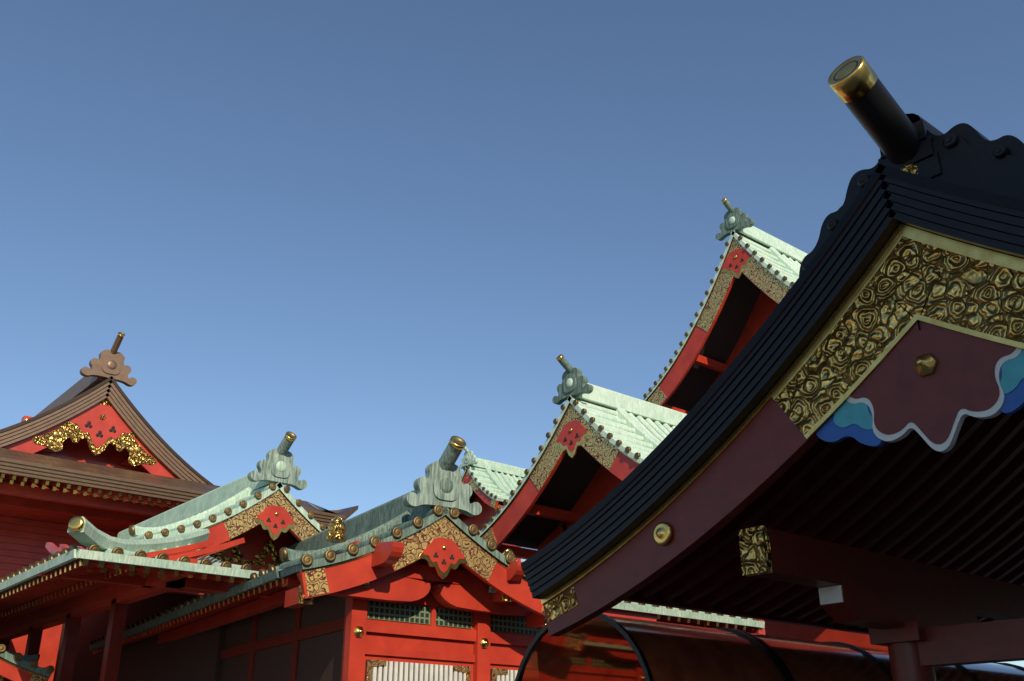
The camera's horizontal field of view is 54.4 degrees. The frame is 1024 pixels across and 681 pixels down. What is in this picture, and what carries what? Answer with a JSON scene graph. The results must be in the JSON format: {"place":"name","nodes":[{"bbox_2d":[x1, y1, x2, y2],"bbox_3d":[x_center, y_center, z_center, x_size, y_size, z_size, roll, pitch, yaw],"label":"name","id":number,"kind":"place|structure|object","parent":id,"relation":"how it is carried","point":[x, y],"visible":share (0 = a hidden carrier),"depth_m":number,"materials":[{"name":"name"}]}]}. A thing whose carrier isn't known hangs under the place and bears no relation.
{"place":"outdoors","nodes":[
{"label":"outdoors","id":0,"kind":"place"},
{"bbox_2d":[0,644,54,680],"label":"roof","id":1,"kind":"structure","parent":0,"point":[18,666],"depth_m":15.60,"materials":[{"name":"green metal"}]},
{"bbox_2d":[0,448,358,680],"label":"roof","id":2,"kind":"structure","parent":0,"point":[33,519],"depth_m":25.73,"materials":[{"name":"red wood"}]},
{"bbox_2d":[0,332,214,506],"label":"hall roof","id":3,"kind":"structure","parent":2,"relation":"on","point":[93,415],"depth_m":27.50,"materials":[{"name":"brown wood"}]},
{"bbox_2d":[117,431,325,600],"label":"hall roof","id":4,"kind":"structure","parent":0,"point":[259,508],"depth_m":18.35,"materials":[{"name":"green metal"}]},
{"bbox_2d":[458,446,524,560],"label":"roof","id":5,"kind":"structure","parent":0,"point":[492,484],"depth_m":37.34,"materials":[{"name":"green metal"}]},
{"bbox_2d":[0,0,1023,666],"label":"sky","id":6,"kind":"structure","parent":0,"point":[375,234],"materials":[{"name":"blue"}]},
{"bbox_2d":[477,354,764,634],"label":"wing roof","id":7,"kind":"structure","parent":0,"point":[599,445],"depth_m":21.97,"materials":[{"name":"green metal"}]},
{"bbox_2d":[521,56,1023,680],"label":"gate roof","id":8,"kind":"structure","parent":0,"point":[841,446],"depth_m":8.90,"materials":[{"name":"black metal"}]},
{"label":"ground","id":9,"kind":"structure","parent":0,"visible":0},
{"bbox_2d":[0,577,271,680],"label":"temple wall","id":10,"kind":"structure","parent":9,"relation":"on","point":[195,657],"depth_m":18.85,"materials":[{"name":"red wood"}]},
{"bbox_2d":[0,538,244,635],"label":"roof eaves","id":11,"kind":"object","parent":10,"relation":"on","point":[29,596],"visible":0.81,"depth_m":15.11,"materials":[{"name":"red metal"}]},
{"bbox_2d":[38,516,258,593],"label":"roof","id":12,"kind":"structure","parent":10,"relation":"on","point":[102,548],"depth_m":13.87,"materials":[{"name":"green metal"}]},
{"bbox_2d":[209,538,279,565],"bbox_3d":[-4.902,3.921,18.592,1.700,0.484,0.030,18,-29,-36],"label":"carving","id":13,"kind":"object","parent":10,"relation":"attached to","point":[269,547],"visible":0.71,"depth_m":18.62,"materials":[{"name":"gold metal"}]},
{"bbox_2d":[220,516,698,680],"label":"temple building","id":14,"kind":"structure","parent":9,"relation":"on","point":[401,624],"depth_m":14.33,"materials":[{"name":"red paint"}]},
{"bbox_2d":[89,436,546,653],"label":"porch roof","id":15,"kind":"structure","parent":14,"relation":"on","point":[422,520],"depth_m":14.30,"materials":[{"name":"green metal"}]},
{"bbox_2d":[488,559,764,630],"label":"side roof","id":16,"kind":"structure","parent":14,"relation":"on","point":[703,619],"depth_m":17.34,"materials":[{"name":"green metal"}]},
{"bbox_2d":[643,198,887,649],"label":"roof","id":17,"kind":"structure","parent":9,"relation":"on","point":[753,281],"depth_m":27.49,"materials":[{"name":"red wood"}]},
{"bbox_2d":[515,614,1023,680],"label":"awning canopy","id":18,"kind":"object","parent":9,"relation":"on","point":[602,647],"visible":0.84,"depth_m":12.06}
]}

